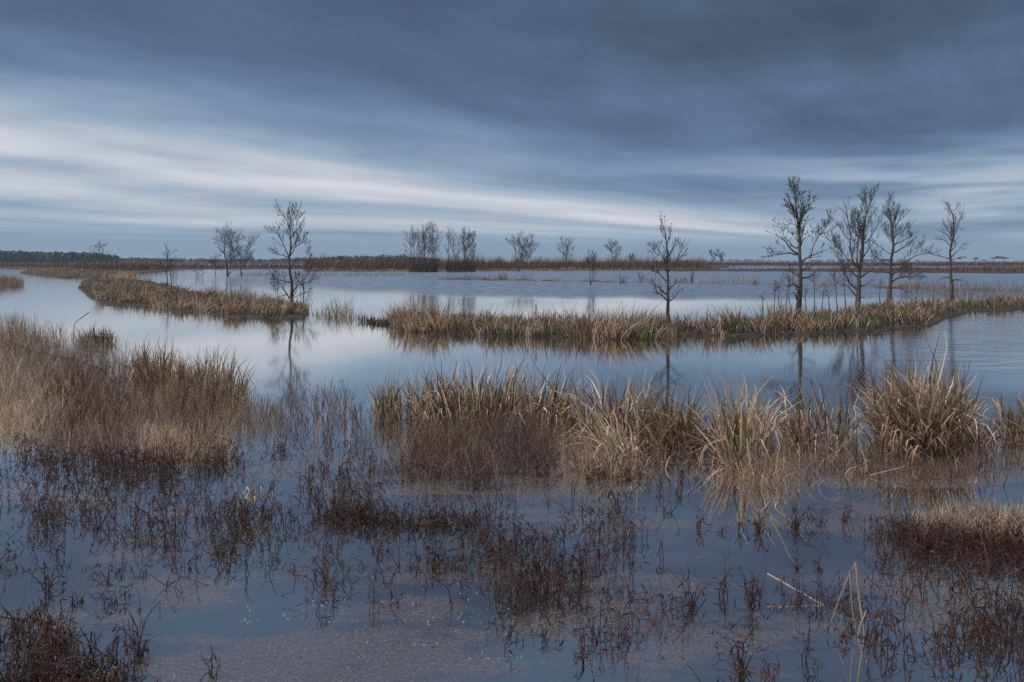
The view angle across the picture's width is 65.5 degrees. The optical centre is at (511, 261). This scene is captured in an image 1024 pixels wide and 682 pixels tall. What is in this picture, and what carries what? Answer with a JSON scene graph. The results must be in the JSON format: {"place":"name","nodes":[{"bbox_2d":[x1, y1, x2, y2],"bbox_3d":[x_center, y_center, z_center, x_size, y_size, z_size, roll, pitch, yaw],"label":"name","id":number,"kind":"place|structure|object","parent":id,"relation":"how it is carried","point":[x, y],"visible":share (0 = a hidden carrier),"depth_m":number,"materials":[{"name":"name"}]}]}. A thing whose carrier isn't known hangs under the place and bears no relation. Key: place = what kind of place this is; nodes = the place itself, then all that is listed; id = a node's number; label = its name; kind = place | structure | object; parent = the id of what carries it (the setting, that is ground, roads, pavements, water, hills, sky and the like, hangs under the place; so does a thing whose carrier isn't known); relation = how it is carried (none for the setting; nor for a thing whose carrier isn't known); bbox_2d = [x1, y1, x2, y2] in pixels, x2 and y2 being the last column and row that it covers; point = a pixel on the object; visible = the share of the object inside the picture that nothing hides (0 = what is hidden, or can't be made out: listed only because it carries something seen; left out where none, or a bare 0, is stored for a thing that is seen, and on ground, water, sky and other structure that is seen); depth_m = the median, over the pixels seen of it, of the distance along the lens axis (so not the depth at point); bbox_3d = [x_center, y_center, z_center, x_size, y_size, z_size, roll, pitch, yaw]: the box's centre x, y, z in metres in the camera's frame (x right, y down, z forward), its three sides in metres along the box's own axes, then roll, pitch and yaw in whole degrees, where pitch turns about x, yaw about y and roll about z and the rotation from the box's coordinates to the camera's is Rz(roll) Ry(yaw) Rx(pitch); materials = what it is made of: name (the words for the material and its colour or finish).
{"place":"outdoors","nodes":[
{"label":"outdoors","id":0,"kind":"place"},
{"bbox_2d":[0,264,1023,681],"bbox_3d":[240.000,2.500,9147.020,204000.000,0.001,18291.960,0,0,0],"label":"water","id":1,"kind":"structure","parent":0,"point":[312,348],"depth_m":8.04,"materials":[{"name":"liquid"}]},
{"bbox_2d":[0,514,57,576],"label":"smartweed","id":2,"kind":"object","parent":1,"relation":"on","point":[8,544],"visible":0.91,"depth_m":6.75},
{"bbox_2d":[22,560,66,592],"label":"dead weed","id":3,"kind":"object","parent":1,"relation":"on","point":[45,577],"visible":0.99,"depth_m":6.04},
{"bbox_2d":[59,584,88,606],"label":"dead weed","id":4,"kind":"object","parent":1,"relation":"on","point":[81,600],"visible":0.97,"depth_m":5.83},
{"bbox_2d":[0,581,160,681],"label":"smartweed","id":5,"kind":"object","parent":1,"relation":"on","point":[47,671],"visible":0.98,"depth_m":4.80,"materials":[{"name":"plant"}]},
{"bbox_2d":[21,266,141,277],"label":"channel reeds","id":6,"kind":"object","parent":1,"relation":"on","point":[55,271],"visible":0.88,"depth_m":142.46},
{"bbox_2d":[69,321,118,345],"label":"cattail clump","id":7,"kind":"object","parent":1,"relation":"on","point":[100,337],"visible":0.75,"depth_m":24.27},
{"bbox_2d":[89,558,122,586],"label":"dead weed","id":8,"kind":"object","parent":1,"relation":"on","point":[107,578],"visible":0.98,"depth_m":6.20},
{"bbox_2d":[94,589,117,606],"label":"dead weed","id":9,"kind":"object","parent":1,"relation":"on","point":[110,603],"visible":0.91,"depth_m":5.78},
{"bbox_2d":[0,427,259,489],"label":"smartweed","id":10,"kind":"object","parent":1,"relation":"on","point":[165,467],"visible":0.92,"depth_m":9.67,"materials":[{"name":"plant"}]},
{"bbox_2d":[100,588,159,654],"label":"dead weed","id":11,"kind":"object","parent":1,"relation":"on","point":[132,635],"visible":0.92,"depth_m":5.09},
{"bbox_2d":[106,634,156,659],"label":"dead weed","id":12,"kind":"object","parent":1,"relation":"on","point":[142,651],"visible":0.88,"depth_m":5.03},
{"bbox_2d":[0,450,274,564],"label":"smartweed","id":13,"kind":"object","parent":1,"relation":"on","point":[56,507],"visible":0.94,"depth_m":7.66,"materials":[{"name":"plant"}]},
{"bbox_2d":[111,334,186,393],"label":"cattail clump","id":14,"kind":"object","parent":1,"relation":"on","point":[154,364],"visible":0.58,"depth_m":15.65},
{"bbox_2d":[0,258,317,270],"bbox_3d":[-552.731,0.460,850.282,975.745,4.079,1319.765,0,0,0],"label":"marsh scrub","id":15,"kind":"object","parent":1,"relation":"on","point":[124,266],"visible":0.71,"depth_m":283.90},
{"bbox_2d":[157,245,176,286],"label":"bare tree","id":16,"kind":"object","parent":1,"relation":"on","point":[169,263],"visible":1,"depth_m":77.45,"materials":[{"name":"grey plant"}]},
{"bbox_2d":[107,406,246,465],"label":"golden grass","id":17,"kind":"structure","parent":1,"relation":"on","point":[156,432],"depth_m":10.73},
{"bbox_2d":[199,645,219,681],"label":"dead weed","id":18,"kind":"object","parent":1,"relation":"on","point":[209,672],"visible":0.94,"depth_m":4.79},
{"bbox_2d":[161,341,270,402],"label":"cattail clump","id":19,"kind":"object","parent":1,"relation":"on","point":[204,376],"visible":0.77,"depth_m":15.11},
{"bbox_2d":[141,377,306,442],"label":"brown grass","id":20,"kind":"structure","parent":1,"relation":"on","point":[232,413],"depth_m":12.62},
{"bbox_2d":[213,223,259,275],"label":"bare tree","id":21,"kind":"object","parent":1,"relation":"on","point":[231,239],"visible":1,"depth_m":138.27,"materials":[{"name":"grey plant"}]},
{"bbox_2d":[234,235,253,275],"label":"bare tree","id":22,"kind":"object","parent":1,"relation":"on","point":[237,247],"visible":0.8,"depth_m":143.46,"materials":[{"name":"grey plant"}]},
{"bbox_2d":[228,481,272,505],"bbox_3d":[-2.595,2.314,7.938,0.524,0.363,0.415,0,0,0],"label":"bleached straw","id":23,"kind":"object","parent":1,"relation":"on","point":[254,496],"visible":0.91,"depth_m":7.93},
{"bbox_2d":[181,468,334,542],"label":"smartweed","id":24,"kind":"object","parent":1,"relation":"on","point":[245,511],"visible":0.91,"depth_m":7.55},
{"bbox_2d":[220,371,415,441],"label":"sparse reeds","id":25,"kind":"object","parent":1,"relation":"on","point":[327,414],"visible":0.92,"depth_m":12.34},
{"bbox_2d":[257,378,381,439],"bbox_3d":[-3.099,2.248,12.528,1.694,0.567,3.414,0,0,-20],"label":"feathery brush","id":26,"kind":"object","parent":1,"relation":"on","point":[308,409],"visible":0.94,"depth_m":12.71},
{"bbox_2d":[255,418,401,497],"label":"smartweed","id":27,"kind":"object","parent":1,"relation":"on","point":[309,468],"visible":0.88,"depth_m":9.64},
{"bbox_2d":[0,450,665,624],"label":"smartweed","id":28,"kind":"object","parent":1,"relation":"on","point":[321,573],"visible":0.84,"depth_m":6.45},
{"bbox_2d":[322,294,359,317],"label":"reed tuft","id":29,"kind":"object","parent":1,"relation":"on","point":[345,311],"visible":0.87,"depth_m":37.06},
{"bbox_2d":[312,308,387,322],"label":"sparse reeds","id":30,"kind":"object","parent":1,"relation":"on","point":[355,318],"visible":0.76,"depth_m":35.04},
{"bbox_2d":[357,314,391,324],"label":"reed litter","id":31,"kind":"object","parent":1,"relation":"on","point":[372,321],"visible":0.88,"depth_m":32.06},
{"bbox_2d":[281,526,483,594],"bbox_3d":[-1.033,2.397,6.404,1.438,0.291,1.250,0,0,14],"label":"smartweed","id":32,"kind":"object","parent":1,"relation":"on","point":[436,554],"visible":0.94,"depth_m":6.49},
{"bbox_2d":[359,364,416,423],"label":"cattail clump","id":33,"kind":"object","parent":1,"relation":"on","point":[389,406],"visible":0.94,"depth_m":12.67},
{"bbox_2d":[289,456,515,535],"bbox_3d":[-1.348,2.310,7.795,2.869,0.466,1.575,0,0,36],"label":"smartweed","id":34,"kind":"object","parent":1,"relation":"on","point":[359,512],"visible":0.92,"depth_m":7.64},
{"bbox_2d":[409,225,425,269],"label":"flooded tree","id":35,"kind":"object","parent":1,"relation":"on","point":[411,245],"visible":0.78,"depth_m":190.62,"materials":[{"name":"grey plant"}]},
{"bbox_2d":[415,228,428,271],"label":"flooded tree","id":36,"kind":"object","parent":1,"relation":"on","point":[421,244],"visible":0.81,"depth_m":190.99,"materials":[{"name":"grey plant"}]},
{"bbox_2d":[419,218,433,271],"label":"flooded tree","id":37,"kind":"object","parent":1,"relation":"on","point":[428,228],"visible":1,"depth_m":190.42,"materials":[{"name":"grey plant"}]},
{"bbox_2d":[427,221,442,271],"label":"flooded tree","id":38,"kind":"object","parent":1,"relation":"on","point":[433,247],"visible":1,"depth_m":189.86,"materials":[{"name":"grey plant"}]},
{"bbox_2d":[408,256,475,271],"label":"willow shoots","id":39,"kind":"object","parent":1,"relation":"on","point":[424,268],"visible":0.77,"depth_m":193.40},
{"bbox_2d":[449,230,462,271],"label":"flooded tree","id":40,"kind":"object","parent":1,"relation":"on","point":[456,254],"visible":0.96,"depth_m":190.85,"materials":[{"name":"grey plant"}]},
{"bbox_2d":[459,226,473,271],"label":"flooded tree","id":41,"kind":"object","parent":1,"relation":"on","point":[467,246],"visible":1,"depth_m":188.63,"materials":[{"name":"grey plant"}]},
{"bbox_2d":[467,228,476,271],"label":"flooded tree","id":42,"kind":"object","parent":1,"relation":"on","point":[472,239],"visible":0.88,"depth_m":189.42,"materials":[{"name":"grey plant"}]},
{"bbox_2d":[376,340,613,431],"bbox_3d":[-0.314,1.866,12.751,4.024,1.328,3.299,0,0,0],"label":"cattail clump","id":43,"kind":"object","parent":1,"relation":"on","point":[448,396],"visible":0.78,"depth_m":12.25,"materials":[{"name":"plant"}]},
{"bbox_2d":[303,250,716,270],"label":"willow thicket","id":44,"kind":"object","parent":1,"relation":"on","point":[322,263],"visible":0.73,"depth_m":238.84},
{"bbox_2d":[305,266,717,271],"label":"dry sedge","id":45,"kind":"object","parent":1,"relation":"on","point":[501,269],"visible":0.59,"depth_m":215.44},
{"bbox_2d":[373,443,650,491],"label":"smartweed","id":46,"kind":"object","parent":1,"relation":"on","point":[536,473],"visible":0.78,"depth_m":9.21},
{"bbox_2d":[5,460,1022,681],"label":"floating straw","id":47,"kind":"object","parent":1,"relation":"on","point":[480,634],"visible":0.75,"depth_m":5.32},
{"bbox_2d":[504,231,538,270],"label":"bare tree","id":48,"kind":"object","parent":1,"relation":"on","point":[521,254],"visible":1,"depth_m":205.98,"materials":[{"name":"grey plant"}]},
{"bbox_2d":[449,477,665,617],"bbox_3d":[0.417,2.319,6.711,1.956,0.447,2.483,0,0,0],"label":"smartweed","id":49,"kind":"object","parent":1,"relation":"on","point":[527,572],"visible":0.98,"depth_m":6.38,"materials":[{"name":"plant"}]},
{"bbox_2d":[570,308,595,337],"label":"sparse reeds","id":50,"kind":"object","parent":1,"relation":"on","point":[584,330],"visible":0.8,"depth_m":26.34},
{"bbox_2d":[583,248,598,284],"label":"bare tree","id":51,"kind":"object","parent":1,"relation":"on","point":[590,262],"visible":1,"depth_m":86.34,"materials":[{"name":"grey plant"}]},
{"bbox_2d":[489,577,695,667],"bbox_3d":[0.688,2.380,5.388,1.538,0.324,0.940,0,0,-30],"label":"smartweed","id":52,"kind":"object","parent":1,"relation":"on","point":[582,636],"visible":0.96,"depth_m":5.33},
{"bbox_2d":[561,391,654,463],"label":"cattail clump","id":53,"kind":"object","parent":1,"relation":"on","point":[618,445],"visible":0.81,"depth_m":10.12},
{"bbox_2d":[540,359,689,448],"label":"cattail clump","id":54,"kind":"object","parent":1,"relation":"on","point":[636,408],"visible":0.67,"depth_m":11.27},
{"bbox_2d":[235,271,1021,291],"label":"dyke tufts","id":55,"kind":"object","parent":1,"relation":"on","point":[520,279],"visible":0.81,"depth_m":92.15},
{"bbox_2d":[625,374,713,450],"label":"cattail clump","id":56,"kind":"object","parent":1,"relation":"on","point":[668,430],"visible":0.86,"depth_m":10.86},
{"bbox_2d":[657,310,685,337],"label":"sparse reeds","id":57,"kind":"object","parent":1,"relation":"on","point":[677,329],"visible":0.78,"depth_m":26.93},
{"bbox_2d":[638,438,713,499],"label":"smartweed","id":58,"kind":"object","parent":1,"relation":"on","point":[681,476],"visible":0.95,"depth_m":8.96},
{"bbox_2d":[647,561,710,615],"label":"dead weed","id":59,"kind":"object","parent":1,"relation":"on","point":[692,602],"visible":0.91,"depth_m":5.75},
{"bbox_2d":[684,398,726,448],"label":"cattail clump","id":60,"kind":"object","parent":1,"relation":"on","point":[700,428],"visible":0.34,"depth_m":10.77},
{"bbox_2d":[711,546,738,597],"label":"dead weed","id":61,"kind":"object","parent":1,"relation":"on","point":[724,583],"visible":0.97,"depth_m":5.93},
{"bbox_2d":[659,367,806,479],"bbox_3d":[2.951,1.928,10.443,2.019,1.204,2.968,0,0,0],"label":"cattail clump","id":62,"kind":"object","parent":1,"relation":"on","point":[742,425],"visible":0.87,"depth_m":10.15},
{"bbox_2d":[711,621,774,677],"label":"dead weed","id":63,"kind":"object","parent":1,"relation":"on","point":[741,662],"visible":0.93,"depth_m":4.86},
{"bbox_2d":[736,566,763,609],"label":"dead weed","id":64,"kind":"object","parent":1,"relation":"on","point":[752,593],"visible":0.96,"depth_m":5.72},
{"bbox_2d":[733,654,779,681],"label":"dead weed","id":65,"kind":"object","parent":1,"relation":"on","point":[767,674],"visible":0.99,"depth_m":4.78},
{"bbox_2d":[745,507,770,534],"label":"dead weed","id":66,"kind":"object","parent":1,"relation":"on","point":[758,528],"visible":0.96,"depth_m":7.36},
{"bbox_2d":[779,504,813,529],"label":"dead weed","id":67,"kind":"object","parent":1,"relation":"on","point":[797,520],"visible":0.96,"depth_m":7.45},
{"bbox_2d":[795,610,824,669],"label":"dead weed","id":68,"kind":"object","parent":1,"relation":"on","point":[807,648],"visible":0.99,"depth_m":4.99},
{"bbox_2d":[806,502,831,526],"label":"dead weed","id":69,"kind":"object","parent":1,"relation":"on","point":[814,518],"visible":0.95,"depth_m":7.52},
{"bbox_2d":[643,420,1013,479],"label":"sparse reeds","id":70,"kind":"object","parent":1,"relation":"on","point":[811,456],"visible":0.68,"depth_m":9.84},
{"bbox_2d":[762,377,897,458],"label":"cattail clump","id":71,"kind":"object","parent":1,"relation":"on","point":[809,425],"visible":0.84,"depth_m":11.05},
{"bbox_2d":[655,263,1023,271],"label":"marsh strip","id":72,"kind":"object","parent":1,"relation":"on","point":[994,267],"visible":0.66,"depth_m":213.52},
{"bbox_2d":[657,260,1023,264],"bbox_3d":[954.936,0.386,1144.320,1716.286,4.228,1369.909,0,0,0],"label":"heath scrub","id":73,"kind":"object","parent":1,"relation":"on","point":[881,262],"visible":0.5,"depth_m":567.81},
{"bbox_2d":[836,502,859,523],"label":"dead weed","id":74,"kind":"object","parent":1,"relation":"on","point":[847,510],"visible":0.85,"depth_m":7.65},
{"bbox_2d":[849,570,855,631],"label":"bent stalk","id":75,"kind":"object","parent":1,"relation":"on","point":[851,597],"visible":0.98,"depth_m":5.38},
{"bbox_2d":[817,182,888,304],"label":"bare tree","id":76,"kind":"object","parent":1,"relation":"on","point":[862,226],"visible":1,"depth_m":46.00,"materials":[{"name":"brown plant"}]},
{"bbox_2d":[732,561,977,672],"bbox_3d":[2.362,2.329,5.477,0.964,0.427,1.454,0,0,-30],"label":"smartweed","id":77,"kind":"object","parent":1,"relation":"on","point":[843,635],"visible":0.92,"depth_m":5.34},
{"bbox_2d":[694,262,1023,265],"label":"shore scrub","id":78,"kind":"object","parent":1,"relation":"on","point":[926,264],"visible":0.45,"depth_m":483.75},
{"bbox_2d":[855,562,864,635],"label":"bent stalk","id":79,"kind":"object","parent":1,"relation":"on","point":[857,582],"visible":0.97,"depth_m":5.35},
{"bbox_2d":[865,191,941,300],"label":"bare tree","id":80,"kind":"object","parent":1,"relation":"on","point":[890,271],"visible":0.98,"depth_m":50.48,"materials":[{"name":"brown plant"}]},
{"bbox_2d":[826,442,1023,492],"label":"smartweed","id":81,"kind":"object","parent":1,"relation":"on","point":[929,471],"visible":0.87,"depth_m":9.16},
{"bbox_2d":[836,329,1018,465],"bbox_3d":[5.872,1.689,11.379,3.572,1.682,2.929,0,0,-30],"label":"clump","id":82,"kind":"object","parent":1,"relation":"on","point":[930,413],"visible":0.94,"depth_m":10.70,"materials":[{"name":"plant"}]},
{"bbox_2d":[842,505,1023,571],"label":"smartweed","id":83,"kind":"object","parent":1,"relation":"on","point":[911,536],"visible":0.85,"depth_m":6.85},
{"bbox_2d":[853,516,1023,672],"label":"smartweed","id":84,"kind":"object","parent":1,"relation":"on","point":[987,627],"visible":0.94,"depth_m":5.57,"materials":[{"name":"plant"}]},
{"bbox_2d":[927,198,971,300],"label":"bare tree","id":85,"kind":"object","parent":1,"relation":"on","point":[950,277],"visible":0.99,"depth_m":51.14,"materials":[{"name":"brown plant"}]},
{"bbox_2d":[895,276,1023,299],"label":"flooded brush","id":86,"kind":"object","parent":1,"relation":"on","point":[945,287],"visible":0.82,"depth_m":59.27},
{"bbox_2d":[961,406,1010,448],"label":"cattail clump","id":87,"kind":"object","parent":1,"relation":"on","point":[981,430],"visible":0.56,"depth_m":11.12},
{"bbox_2d":[985,378,1023,444],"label":"grass clump","id":88,"kind":"object","parent":1,"relation":"on","point":[1017,431],"visible":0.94,"depth_m":11.41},
{"bbox_2d":[0,262,1023,548],"bbox_3d":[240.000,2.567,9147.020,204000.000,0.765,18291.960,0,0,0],"label":"marsh ground","id":89,"kind":"structure","parent":0,"point":[432,332],"depth_m":35.83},
{"bbox_2d":[0,272,25,288],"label":"islet reeds","id":90,"kind":"object","parent":89,"relation":"on","point":[11,279],"visible":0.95,"depth_m":84.40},
{"bbox_2d":[0,309,90,358],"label":"tall grass","id":91,"kind":"structure","parent":89,"relation":"on","point":[16,325],"depth_m":24.38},
{"bbox_2d":[0,337,100,440],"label":"golden grass","id":92,"kind":"structure","parent":89,"relation":"on","point":[7,416],"depth_m":14.04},
{"bbox_2d":[0,250,121,262],"bbox_3d":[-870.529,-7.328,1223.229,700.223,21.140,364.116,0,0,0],"label":"pine forest","id":93,"kind":"object","parent":89,"relation":"on","point":[20,256],"visible":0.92,"depth_m":1072.11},
{"bbox_2d":[1,325,197,450],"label":"brown grass","id":94,"kind":"structure","parent":89,"relation":"on","point":[106,407],"depth_m":13.03,"materials":[{"name":"plant"}]},
{"bbox_2d":[28,351,236,458],"bbox_3d":[-6.354,2.084,13.175,2.564,0.835,8.141,0,0,-36],"label":"dark brush","id":95,"kind":"object","parent":89,"relation":"on","point":[126,397],"visible":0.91,"depth_m":11.85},
{"bbox_2d":[78,277,312,317],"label":"reed bank","id":96,"kind":"structure","parent":89,"relation":"on","point":[180,299],"depth_m":45.70,"materials":[{"name":"plant"}]},
{"bbox_2d":[110,253,441,262],"bbox_3d":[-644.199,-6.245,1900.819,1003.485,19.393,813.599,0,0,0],"label":"treeline","id":97,"kind":"object","parent":89,"relation":"on","point":[179,260],"visible":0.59,"depth_m":1567.54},
{"bbox_2d":[263,199,319,302],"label":"alder tree","id":98,"kind":"object","parent":89,"relation":"on","point":[273,276],"visible":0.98,"depth_m":44.60,"materials":[{"name":"brown plant"}]},
{"bbox_2d":[363,395,596,483],"bbox_3d":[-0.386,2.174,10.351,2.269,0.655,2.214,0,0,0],"label":"purple brush","id":99,"kind":"object","parent":89,"relation":"on","point":[472,433],"visible":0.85,"depth_m":9.96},
{"bbox_2d":[380,292,593,337],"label":"reed bank","id":100,"kind":"structure","parent":89,"relation":"on","point":[434,320],"depth_m":28.14,"materials":[{"name":"plant"}]},
{"bbox_2d":[557,235,574,259],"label":"bare tree","id":101,"kind":"object","parent":89,"relation":"on","point":[566,248],"visible":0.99,"depth_m":327.19,"materials":[{"name":"grey plant"}]},
{"bbox_2d":[527,423,664,481],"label":"straw grass","id":102,"kind":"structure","parent":89,"relation":"on","point":[589,455],"depth_m":9.54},
{"bbox_2d":[604,239,621,256],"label":"bare tree","id":103,"kind":"object","parent":89,"relation":"on","point":[611,247],"visible":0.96,"depth_m":352.15,"materials":[{"name":"grey plant"}]},
{"bbox_2d":[577,289,678,340],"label":"reed bank","id":104,"kind":"structure","parent":89,"relation":"on","point":[642,326],"depth_m":26.10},
{"bbox_2d":[643,212,688,323],"bbox_3d":[5.432,0.443,27.933,1.341,4.422,1.014,0,0,-29],"label":"slender tree","id":105,"kind":"object","parent":104,"relation":"on","point":[666,262],"visible":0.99,"depth_m":27.87,"materials":[{"name":"brown plant"}]},
{"bbox_2d":[696,431,841,492],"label":"straw grass","id":106,"kind":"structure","parent":89,"relation":"on","point":[763,466],"depth_m":9.24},
{"bbox_2d":[760,176,836,313],"bbox_3d":[12.584,-0.590,35.133,3.205,6.513,1.811,0,0,0],"label":"bare tree","id":107,"kind":"object","parent":89,"relation":"on","point":[798,296],"visible":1,"depth_m":35.02,"materials":[{"name":"brown plant"}]},
{"bbox_2d":[653,258,1022,261],"bbox_3d":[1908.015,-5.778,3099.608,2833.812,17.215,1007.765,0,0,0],"label":"distant ridge wood","id":108,"kind":"object","parent":89,"relation":"on","point":[820,260],"visible":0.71,"depth_m":2869.47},
{"bbox_2d":[675,279,1023,335],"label":"reed bank","id":109,"kind":"structure","parent":89,"relation":"on","point":[870,316],"depth_m":30.69,"materials":[{"name":"plant"}]},
{"bbox_2d":[857,504,1023,560],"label":"dark litter","id":110,"kind":"object","parent":89,"relation":"on","point":[955,534],"visible":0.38,"depth_m":7.14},
{"bbox_2d":[904,492,1023,545],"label":"blond grass","id":111,"kind":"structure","parent":89,"relation":"on","point":[981,515],"depth_m":7.48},
{"bbox_2d":[0,0,1023,261],"label":"sky","id":112,"kind":"structure","parent":0,"point":[136,128],"materials":[{"name":"blue"}]},
{"bbox_2d":[773,425,1023,482],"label":"brown grass","id":113,"kind":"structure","parent":0,"point":[889,466],"depth_m":9.81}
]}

